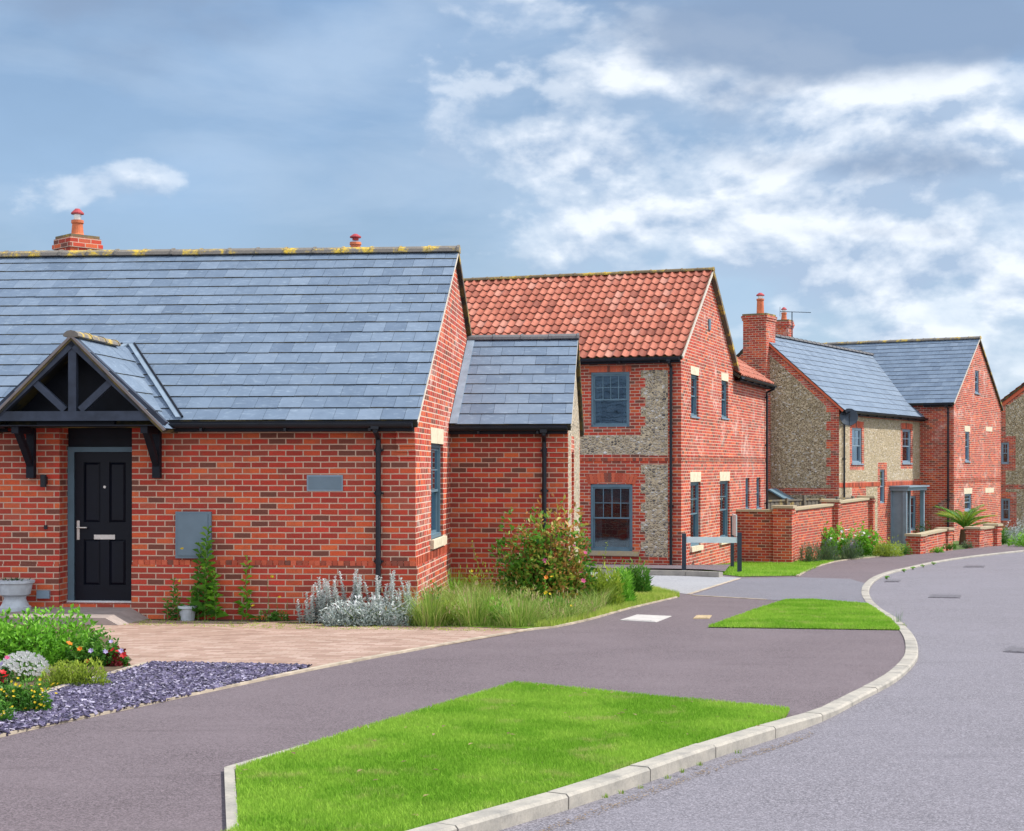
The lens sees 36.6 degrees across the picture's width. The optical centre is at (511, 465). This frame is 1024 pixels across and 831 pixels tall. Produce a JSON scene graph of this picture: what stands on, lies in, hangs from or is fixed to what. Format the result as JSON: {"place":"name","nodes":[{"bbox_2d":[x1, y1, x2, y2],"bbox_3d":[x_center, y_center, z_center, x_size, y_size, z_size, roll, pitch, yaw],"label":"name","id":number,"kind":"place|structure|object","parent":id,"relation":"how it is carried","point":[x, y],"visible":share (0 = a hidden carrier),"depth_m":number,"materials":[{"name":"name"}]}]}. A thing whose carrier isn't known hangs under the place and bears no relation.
{"place":"outdoors","nodes":[
{"label":"outdoors","id":0,"kind":"place"},
{"bbox_2d":[90,619,522,666],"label":"block paving","id":1,"kind":"structure","parent":0,"point":[161,641],"depth_m":16.80,"materials":[{"name":"beige brick"}]},
{"bbox_2d":[1,662,149,713],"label":"bed edging","id":2,"kind":"object","parent":1,"relation":"on","point":[124,668],"visible":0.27,"depth_m":13.40,"materials":[{"name":"grey stone"}]},
{"bbox_2d":[162,578,184,619],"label":"weed","id":3,"kind":"object","parent":1,"relation":"on","point":[176,609],"visible":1,"depth_m":19.66,"materials":[{"name":"green plant"}]},
{"bbox_2d":[178,605,196,620],"bbox_3d":[-4.124,1.871,19.700,0.250,0.190,0.250,0,0,0],"label":"grey pot","id":4,"kind":"object","parent":1,"relation":"on","point":[186,612],"visible":0.98,"depth_m":19.61,"materials":[{"name":"ceramic"}]},
{"bbox_2d":[180,526,218,618],"bbox_3d":[-3.942,1.362,19.633,0.446,1.213,0.378,0,0,26],"label":"tall weed","id":5,"kind":"object","parent":1,"relation":"on","point":[204,554],"visible":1,"depth_m":19.62,"materials":[{"name":"green plant"}]},
{"bbox_2d":[152,619,399,624],"bbox_3d":[-3.019,1.948,19.692,3.685,0.027,0.784,0,0,16],"label":"soil strip","id":6,"kind":"object","parent":1,"relation":"on","point":[304,621],"visible":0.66,"depth_m":19.61,"materials":[{"name":"brown soil"}]},
{"bbox_2d":[186,584,204,617],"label":"weed","id":7,"kind":"object","parent":6,"relation":"on","point":[193,591],"visible":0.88,"depth_m":19.74,"materials":[{"name":"green plant"}]},
{"bbox_2d":[200,541,228,620],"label":"tall weed","id":8,"kind":"object","parent":6,"relation":"on","point":[212,597],"visible":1,"depth_m":19.63,"materials":[{"name":"green plant"}]},
{"bbox_2d":[234,555,255,619],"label":"tall weed","id":9,"kind":"object","parent":6,"relation":"on","point":[248,605],"visible":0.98,"depth_m":19.69,"materials":[{"name":"green plant"}]},
{"bbox_2d":[254,609,289,620],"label":"weed","id":10,"kind":"object","parent":6,"relation":"on","point":[273,617],"visible":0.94,"depth_m":19.56,"materials":[{"name":"green plant"}]},
{"bbox_2d":[295,569,418,623],"bbox_3d":[-1.921,1.618,19.281,1.555,0.688,0.411,0,0,0],"label":"silver plant","id":11,"kind":"object","parent":6,"relation":"on","point":[320,601],"visible":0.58,"depth_m":19.23,"materials":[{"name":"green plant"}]},
{"bbox_2d":[124,619,502,630],"bbox_3d":[-2.848,1.939,18.848,5.660,0.058,0.972,0,0,16],"label":"paving moss","id":12,"kind":"object","parent":1,"relation":"on","point":[323,626],"visible":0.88,"depth_m":18.77,"materials":[{"name":"green plant"}]},
{"bbox_2d":[317,594,412,626],"bbox_3d":[-1.773,1.762,18.816,1.198,0.429,0.437,0,0,0],"label":"silver clump","id":13,"kind":"object","parent":1,"relation":"on","point":[360,618],"visible":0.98,"depth_m":18.80,"materials":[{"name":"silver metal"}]},
{"bbox_2d":[404,623,534,627],"bbox_3d":[0.876,2.054,23.952,2.869,0.261,11.160,0,0,19],"label":"wild bed","id":14,"kind":"object","parent":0,"point":[479,626],"visible":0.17,"depth_m":18.65,"materials":[{"name":"brown soil"}]},
{"bbox_2d":[378,577,480,626],"bbox_3d":[-0.935,1.653,18.858,1.710,0.610,1.504,0,0,0],"label":"grass tuft","id":15,"kind":"object","parent":14,"relation":"on","point":[426,616],"visible":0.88,"depth_m":18.73,"materials":[{"name":"green plant"}]},
{"bbox_2d":[420,580,442,603],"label":"wild plant","id":16,"kind":"object","parent":14,"relation":"on","point":[438,588],"visible":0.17,"depth_m":19.95,"materials":[{"name":"green plant"}]},
{"bbox_2d":[419,595,466,624],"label":"wild plant","id":17,"kind":"object","parent":14,"relation":"on","point":[448,609],"visible":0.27,"depth_m":18.98,"materials":[{"name":"green plant"}]},
{"bbox_2d":[437,565,497,594],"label":"grass tuft","id":18,"kind":"object","parent":14,"relation":"on","point":[454,581],"visible":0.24,"depth_m":21.78,"materials":[{"name":"green plant"}]},
{"bbox_2d":[459,562,492,596],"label":"wild plant","id":19,"kind":"object","parent":14,"relation":"on","point":[469,576],"visible":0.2,"depth_m":21.85,"materials":[{"name":"green plant"}]},
{"bbox_2d":[422,580,543,626],"bbox_3d":[-0.401,1.673,18.908,1.584,0.571,1.682,0,0,21],"label":"grass tuft","id":20,"kind":"object","parent":14,"relation":"on","point":[474,615],"visible":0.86,"depth_m":18.75,"materials":[{"name":"green plant"}]},
{"bbox_2d":[471,541,501,591],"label":"shrub shoot","id":21,"kind":"object","parent":14,"relation":"on","point":[493,566],"visible":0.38,"depth_m":22.19,"materials":[{"name":"green plant"}]},
{"bbox_2d":[479,590,513,623],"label":"wild plant","id":22,"kind":"object","parent":14,"relation":"on","point":[494,610],"visible":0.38,"depth_m":18.98,"materials":[{"name":"green plant"}]},
{"bbox_2d":[398,565,623,627],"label":"wild grass","id":23,"kind":"structure","parent":14,"relation":"on","point":[589,599],"depth_m":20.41,"materials":[{"name":"green plant"}]},
{"bbox_2d":[509,580,550,606],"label":"wild plant","id":24,"kind":"object","parent":14,"relation":"on","point":[529,593],"visible":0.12,"depth_m":20.35,"materials":[{"name":"green plant"}]},
{"bbox_2d":[488,493,600,605],"bbox_3d":[0.496,1.233,21.602,1.681,1.721,0.894,0,0,0],"label":"bronze shrub","id":25,"kind":"object","parent":14,"relation":"on","point":[539,563],"visible":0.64,"depth_m":21.45,"materials":[{"name":"green plant"}]},
{"bbox_2d":[522,589,594,614],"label":"grass tuft","id":26,"kind":"object","parent":14,"relation":"on","point":[551,605],"visible":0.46,"depth_m":19.57,"materials":[{"name":"green plant"}]},
{"bbox_2d":[585,562,625,606],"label":"round green shrub","id":27,"kind":"object","parent":14,"relation":"on","point":[602,583],"visible":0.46,"depth_m":21.65,"materials":[{"name":"green plant"}]},
{"bbox_2d":[609,560,636,602],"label":"round green shrub","id":28,"kind":"object","parent":14,"relation":"on","point":[628,590],"visible":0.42,"depth_m":22.41,"materials":[{"name":"green plant"}]},
{"bbox_2d":[625,557,653,592],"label":"round green shrub","id":29,"kind":"object","parent":14,"relation":"on","point":[644,580],"visible":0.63,"depth_m":24.75,"materials":[{"name":"green plant"}]},
{"bbox_2d":[221,680,789,830],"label":"lawn","id":30,"kind":"structure","parent":0,"point":[436,780],"depth_m":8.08,"materials":[{"name":"green plant"}]},
{"bbox_2d":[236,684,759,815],"bbox_3d":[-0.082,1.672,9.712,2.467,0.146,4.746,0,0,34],"label":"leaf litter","id":31,"kind":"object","parent":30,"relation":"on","point":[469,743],"visible":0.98,"depth_m":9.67,"materials":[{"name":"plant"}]},
{"bbox_2d":[0,544,1023,830],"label":"pavement","id":32,"kind":"structure","parent":0,"point":[154,766],"depth_m":12.25,"materials":[{"name":"grey asphalt"}]},
{"bbox_2d":[0,624,131,700],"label":"flower bed","id":33,"kind":"object","parent":32,"relation":"on","point":[110,668],"visible":0.19,"depth_m":13.85,"materials":[{"name":"plant"}]},
{"bbox_2d":[0,655,11,686],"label":"geranium","id":34,"kind":"object","parent":33,"relation":"on","point":[5,671],"visible":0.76,"depth_m":12.39,"materials":[{"name":"red plant"}]},
{"bbox_2d":[0,699,17,720],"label":"yellow flower mound","id":35,"kind":"object","parent":33,"relation":"on","point":[6,714],"visible":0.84,"depth_m":10.40,"materials":[{"name":"green plant"}]},
{"bbox_2d":[0,650,49,681],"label":"white flower clump","id":36,"kind":"object","parent":33,"relation":"on","point":[32,659],"visible":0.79,"depth_m":12.81,"materials":[{"name":"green plant"}]},
{"bbox_2d":[0,671,58,711],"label":"yellow flower mound","id":37,"kind":"object","parent":33,"relation":"on","point":[21,699],"visible":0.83,"depth_m":10.89,"materials":[{"name":"green plant"}]},
{"bbox_2d":[0,603,107,666],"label":"leafy shrub","id":38,"kind":"object","parent":33,"relation":"on","point":[19,637],"visible":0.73,"depth_m":14.24,"materials":[{"name":"green plant"}]},
{"bbox_2d":[63,625,130,666],"bbox_3d":[-3.815,1.653,14.141,0.638,0.412,0.450,0,0,25],"label":"leafy shrub","id":39,"kind":"object","parent":33,"relation":"on","point":[93,648],"visible":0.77,"depth_m":14.12,"materials":[{"name":"green plant"}]},
{"bbox_2d":[105,645,128,665],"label":"geranium","id":40,"kind":"object","parent":33,"relation":"on","point":[122,655],"visible":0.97,"depth_m":14.04,"materials":[{"name":"red plant"}]},
{"bbox_2d":[0,607,148,624],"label":"doorstep","id":41,"kind":"structure","parent":32,"relation":"on","point":[110,616],"depth_m":19.35,"materials":[{"name":"grey concrete"}]},
{"bbox_2d":[0,579,34,611],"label":"stone urn","id":42,"kind":"object","parent":41,"relation":"on","point":[14,593],"visible":0.97,"depth_m":19.60,"materials":[{"name":"stone"}]},
{"bbox_2d":[224,767,238,829],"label":"lawn edging","id":43,"kind":"object","parent":32,"relation":"on","point":[230,795],"visible":0.77,"depth_m":7.67,"materials":[{"name":"concrete"}]},
{"bbox_2d":[0,596,676,737],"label":"path edging","id":44,"kind":"object","parent":32,"relation":"on","point":[312,669],"visible":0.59,"depth_m":14.16,"materials":[{"name":"beige concrete"}]},
{"bbox_2d":[226,690,487,768],"bbox_3d":[-0.802,1.747,10.587,0.060,0.148,4.251,0,0,21],"label":"lawn edging","id":45,"kind":"object","parent":32,"relation":"on","point":[241,763],"visible":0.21,"depth_m":8.87,"materials":[{"name":"concrete"}]},
{"bbox_2d":[620,614,670,621],"bbox_3d":[1.739,1.988,20.088,0.506,0.075,1.210,0,0,17],"label":"inspection cover","id":46,"kind":"object","parent":32,"relation":"on","point":[647,618],"visible":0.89,"depth_m":19.95,"materials":[{"name":"concrete"}]},
{"bbox_2d":[693,615,711,618],"bbox_3d":[2.498,1.992,20.309,0.203,0.060,0.620,0,0,11],"label":"stopcock cover","id":47,"kind":"object","parent":32,"relation":"on","point":[702,616],"visible":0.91,"depth_m":20.22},
{"bbox_2d":[688,578,739,593],"bbox_3d":[3.684,2.175,27.994,0.060,0.162,5.500,0,0,17],"label":"path edging","id":48,"kind":"object","parent":32,"relation":"on","point":[713,586],"visible":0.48,"depth_m":27.60,"materials":[{"name":"beige concrete"}]},
{"bbox_2d":[691,595,765,599],"bbox_3d":[3.431,2.095,24.557,0.070,0.065,1.500,0,0,-43],"label":"path edging","id":49,"kind":"object","parent":32,"relation":"on","point":[727,597],"visible":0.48,"depth_m":24.52,"materials":[{"name":"beige concrete"}]},
{"bbox_2d":[818,538,840,560],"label":"lavender","id":50,"kind":"object","parent":32,"relation":"on","point":[828,556],"visible":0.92,"depth_m":42.48,"materials":[{"name":"green plant"}]},
{"bbox_2d":[796,556,884,576],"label":"path edging","id":51,"kind":"object","parent":32,"relation":"on","point":[798,575],"visible":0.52,"depth_m":41.83,"materials":[{"name":"beige concrete"}]},
{"bbox_2d":[840,536,863,559],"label":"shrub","id":52,"kind":"object","parent":32,"relation":"on","point":[850,554],"visible":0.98,"depth_m":43.01,"materials":[{"name":"green plant"}]},
{"bbox_2d":[872,537,905,556],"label":"yellow green shrub","id":53,"kind":"object","parent":32,"relation":"on","point":[886,551],"visible":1,"depth_m":44.10,"materials":[{"name":"green plant"}]},
{"bbox_2d":[900,542,912,554],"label":"shrub","id":54,"kind":"object","parent":32,"relation":"on","point":[905,552],"visible":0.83,"depth_m":44.85,"materials":[{"name":"green plant"}]},
{"bbox_2d":[1004,513,1023,543],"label":"silver bush","id":55,"kind":"object","parent":32,"relation":"on","point":[1018,529],"visible":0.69,"depth_m":52.94,"materials":[{"name":"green plant"}]},
{"bbox_2d":[1006,529,1023,546],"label":"green bush","id":56,"kind":"object","parent":32,"relation":"on","point":[1019,543],"visible":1,"depth_m":50.22,"materials":[{"name":"green plant"}]},
{"bbox_2d":[0,0,1023,398],"label":"sky","id":57,"kind":"structure","parent":0,"point":[857,166],"materials":[{"name":"blue"}]},
{"bbox_2d":[534,585,679,626],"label":"verge grass","id":58,"kind":"structure","parent":0,"point":[658,593],"depth_m":21.79,"materials":[{"name":"green plant"}]},
{"bbox_2d":[587,563,730,570],"bbox_3d":[1.650,2.276,35.011,7.300,0.206,5.977,0,0,0],"label":"verge strip","id":59,"kind":"object","parent":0,"point":[721,567],"visible":0.6,"depth_m":34.83,"materials":[{"name":"grey concrete"}]},
{"bbox_2d":[583,570,736,593],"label":"side drive","id":60,"kind":"structure","parent":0,"point":[686,584],"depth_m":29.04,"materials":[{"name":"grey concrete"}]},
{"bbox_2d":[499,552,1023,830],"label":"road","id":61,"kind":"structure","parent":0,"point":[932,739],"depth_m":9.27,"materials":[{"name":"grey asphalt"}]},
{"bbox_2d":[539,732,812,830],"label":"kerb grit","id":62,"kind":"object","parent":61,"relation":"on","point":[678,781],"visible":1,"depth_m":8.38,"materials":[{"name":"grey gravel"}]},
{"bbox_2d":[928,594,960,597],"bbox_3d":[7.080,2.143,25.360,0.496,0.067,0.897,0,0,17],"label":"road gully","id":63,"kind":"object","parent":61,"relation":"on","point":[943,596],"visible":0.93,"depth_m":25.15,"materials":[{"name":"metal"}]},
{"bbox_2d":[1003,647,1023,652],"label":"manhole cover","id":64,"kind":"object","parent":61,"relation":"on","point":[1015,649],"visible":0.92,"depth_m":15.97,"materials":[{"name":"metal"}]},
{"bbox_2d":[702,560,833,576],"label":"lawn","id":65,"kind":"structure","parent":0,"point":[776,574],"depth_m":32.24,"materials":[{"name":"green plant"}]},
{"bbox_2d":[682,532,741,571],"bbox_3d":[4.272,2.008,33.159,1.273,1.177,0.075,0,0,7],"label":"street sign","id":66,"kind":"object","parent":65,"relation":"on","point":[737,539],"visible":0.71,"depth_m":33.13,"materials":[{"name":"metal"}]},
{"bbox_2d":[730,514,736,566],"bbox_3d":[5.299,1.880,36.870,0.082,1.459,0.941,0,0,0],"label":"upright sign","id":67,"kind":"object","parent":65,"relation":"on","point":[733,525],"visible":0.73,"depth_m":37.26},
{"bbox_2d":[797,539,821,561],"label":"lavender","id":68,"kind":"object","parent":65,"relation":"on","point":[812,557],"visible":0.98,"depth_m":41.80,"materials":[{"name":"green plant"}]},
{"bbox_2d":[693,577,865,602],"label":"driveway","id":69,"kind":"structure","parent":0,"point":[848,590],"depth_m":26.73,"materials":[{"name":"grey asphalt"}]},
{"bbox_2d":[708,598,899,629],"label":"lawn grass","id":70,"kind":"structure","parent":0,"point":[806,613],"depth_m":19.92,"materials":[{"name":"green plant"}]},
{"bbox_2d":[821,530,1023,560],"bbox_3d":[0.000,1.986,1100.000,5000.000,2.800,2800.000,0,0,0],"label":"ground","id":71,"kind":"structure","parent":0,"point":[955,542],"depth_m":52.73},
{"bbox_2d":[0,208,583,619],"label":"brick bungalow","id":72,"kind":"object","parent":71,"relation":"on","point":[295,422],"visible":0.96,"depth_m":20.30,"materials":[{"name":"red brick"},{"name":"slate"},{"name":"black painted timber"}]},
{"bbox_2d":[67,447,131,602],"bbox_3d":[-5.336,0.783,20.278,0.956,2.063,0.146,0,0,5],"label":"door","id":73,"kind":"structure","parent":72,"relation":"in","point":[99,478],"depth_m":20.28,"materials":[{"name":"black paint"}]},
{"bbox_2d":[430,427,446,548],"bbox_3d":[-1.083,0.299,21.716,0.170,1.654,1.448,0,0,5],"label":"window","id":74,"kind":"structure","parent":72,"relation":"in","point":[437,435],"depth_m":22.02,"materials":[{"name":"grey paint"}]},
{"bbox_2d":[463,267,776,568],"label":"pantile house","id":75,"kind":"structure","parent":71,"relation":"on","point":[673,443],"depth_m":37.52,"materials":[{"name":"brick"}]},
{"bbox_2d":[591,372,628,426],"bbox_3d":[2.432,-1.570,36.898,0.943,1.291,0.690,0,0,20],"label":"window","id":76,"kind":"structure","parent":75,"relation":"in","point":[610,408],"depth_m":36.77,"materials":[{"name":"grey glass"}]},
{"bbox_2d":[586,484,638,555],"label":"window","id":77,"kind":"structure","parent":75,"relation":"in","point":[611,504],"depth_m":36.77,"materials":[{"name":"grey glass"}]},
{"bbox_2d":[690,365,699,418],"bbox_3d":[4.355,-1.772,37.347,0.160,1.241,0.968,0,0,20],"label":"window","id":78,"kind":"structure","parent":75,"relation":"in","point":[694,370],"depth_m":37.58,"materials":[{"name":"grey glass"}]},
{"bbox_2d":[690,472,703,551],"bbox_3d":[4.397,1.095,37.422,0.190,1.907,1.242,0,0,20],"label":"window","id":79,"kind":"structure","parent":75,"relation":"in","point":[695,477],"depth_m":37.59,"materials":[{"name":"grey glass"}]},
{"bbox_2d":[719,472,729,544],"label":"window","id":80,"kind":"structure","parent":75,"relation":"in","point":[724,476],"depth_m":40.95,"materials":[{"name":"grey glass"}]},
{"bbox_2d":[721,372,729,419],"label":"window","id":81,"kind":"structure","parent":75,"relation":"in","point":[724,377],"depth_m":40.88,"materials":[{"name":"grey glass"}]},
{"bbox_2d":[745,478,750,508],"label":"window","id":82,"kind":"structure","parent":75,"relation":"in","point":[746,479],"depth_m":43.83,"materials":[{"name":"grey paint"}]},
{"bbox_2d":[756,477,761,508],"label":"window","id":83,"kind":"structure","parent":75,"relation":"in","point":[757,479],"depth_m":45.42,"materials":[{"name":"grey paint"}]},
{"bbox_2d":[601,569,722,576],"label":"side drive kerb","id":84,"kind":"structure","parent":71,"relation":"on","point":[686,573],"depth_m":31.74,"materials":[{"name":"concrete"}]},
{"bbox_2d":[407,550,1023,830],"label":"kerb","id":85,"kind":"structure","parent":71,"relation":"on","point":[531,808],"depth_m":8.71,"materials":[{"name":"concrete"}]},
{"bbox_2d":[768,488,793,499],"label":"garden shed","id":86,"kind":"structure","parent":71,"relation":"on","point":[775,494],"depth_m":49.99,"materials":[{"name":"grey paint"}]},
{"bbox_2d":[736,496,875,562],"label":"boundary wall","id":87,"kind":"structure","parent":71,"relation":"on","point":[779,533],"depth_m":42.05,"materials":[{"name":"brick"}]},
{"bbox_2d":[768,495,854,508],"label":"timber fence","id":88,"kind":"object","parent":71,"relation":"on","point":[803,501],"visible":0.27,"depth_m":48.23,"materials":[{"name":"brown wood"}]},
{"bbox_2d":[820,521,847,555],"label":"rose bush","id":89,"kind":"object","parent":71,"relation":"on","point":[830,535],"visible":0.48,"depth_m":45.10,"materials":[{"name":"green plant"}]},
{"bbox_2d":[837,521,881,555],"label":"rose bush","id":90,"kind":"object","parent":71,"relation":"on","point":[863,537],"visible":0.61,"depth_m":44.87,"materials":[{"name":"green plant"}]},
{"bbox_2d":[736,293,1003,544],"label":"flint cottage","id":91,"kind":"structure","parent":71,"relation":"on","point":[906,433],"depth_m":56.58,"materials":[{"name":"brick"}]},
{"bbox_2d":[851,428,863,464],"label":"window","id":92,"kind":"structure","parent":91,"relation":"in","point":[856,432],"depth_m":52.75,"materials":[{"name":"grey glass"}]},
{"bbox_2d":[880,469,883,502],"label":"window","id":93,"kind":"structure","parent":91,"relation":"in","point":[881,470],"depth_m":55.15,"materials":[{"name":"grey glass"}]},
{"bbox_2d":[902,429,912,463],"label":"window","id":94,"kind":"structure","parent":91,"relation":"in","point":[905,432],"depth_m":57.64,"materials":[{"name":"grey glass"}]},
{"bbox_2d":[911,496,914,530],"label":"window","id":95,"kind":"structure","parent":91,"relation":"in","point":[912,497],"depth_m":58.40,"materials":[{"name":"grey paint"}]},
{"bbox_2d":[965,432,970,462],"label":"window","id":96,"kind":"structure","parent":91,"relation":"in","point":[966,433],"depth_m":60.11,"materials":[{"name":"grey glass"}]},
{"bbox_2d":[965,494,970,511],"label":"window","id":97,"kind":"structure","parent":91,"relation":"in","point":[967,496],"depth_m":60.18,"materials":[{"name":"grey paint"}]},
{"bbox_2d":[974,370,980,394],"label":"window","id":98,"kind":"structure","parent":91,"relation":"in","point":[976,372],"depth_m":61.30,"materials":[{"name":"grey glass"}]},
{"bbox_2d":[942,542,956,549],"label":"wall foot plant","id":99,"kind":"object","parent":71,"relation":"on","point":[949,547],"depth_m":47.87,"materials":[{"name":"green plant"}]},
{"bbox_2d":[904,523,1002,554],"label":"garden wall","id":100,"kind":"structure","parent":71,"relation":"on","point":[984,535],"depth_m":48.53,"materials":[{"name":"brick"}]},
{"bbox_2d":[934,504,1000,544],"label":"palm","id":101,"kind":"object","parent":71,"relation":"on","point":[965,519],"visible":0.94,"depth_m":54.34,"materials":[{"name":"green plant"}]},
{"bbox_2d":[1001,524,1010,544],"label":"green bush","id":102,"kind":"object","parent":71,"relation":"on","point":[1003,539],"visible":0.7,"depth_m":52.69,"materials":[{"name":"green plant"}]},
{"bbox_2d":[1001,382,1023,530],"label":"flint gable house","id":103,"kind":"structure","parent":71,"relation":"on","point":[1012,461],"depth_m":72.63,"materials":[{"name":"grey brick"}]},
{"bbox_2d":[1001,442,1008,463],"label":"window","id":104,"kind":"structure","parent":103,"relation":"in","point":[1004,456],"depth_m":72.93,"materials":[{"name":"grey glass"}]},
{"bbox_2d":[1001,499,1009,520],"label":"window","id":105,"kind":"structure","parent":103,"relation":"in","point":[1005,513],"depth_m":72.95,"materials":[{"name":"grey paint"}]},
{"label":"gravel bed","id":106,"kind":"structure","parent":0,"visible":0},
{"bbox_2d":[0,660,311,735],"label":"slate chippings","id":107,"kind":"object","parent":106,"relation":"on","point":[153,681],"visible":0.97,"depth_m":12.27,"materials":[{"name":"grey gravel"}]},
{"bbox_2d":[35,657,111,686],"bbox_3d":[-3.537,1.679,12.532,0.616,0.277,0.287,0,0,0],"label":"lime mound","id":108,"kind":"object","parent":107,"relation":"on","point":[61,675],"visible":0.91,"depth_m":12.49,"materials":[{"name":"green plant"}]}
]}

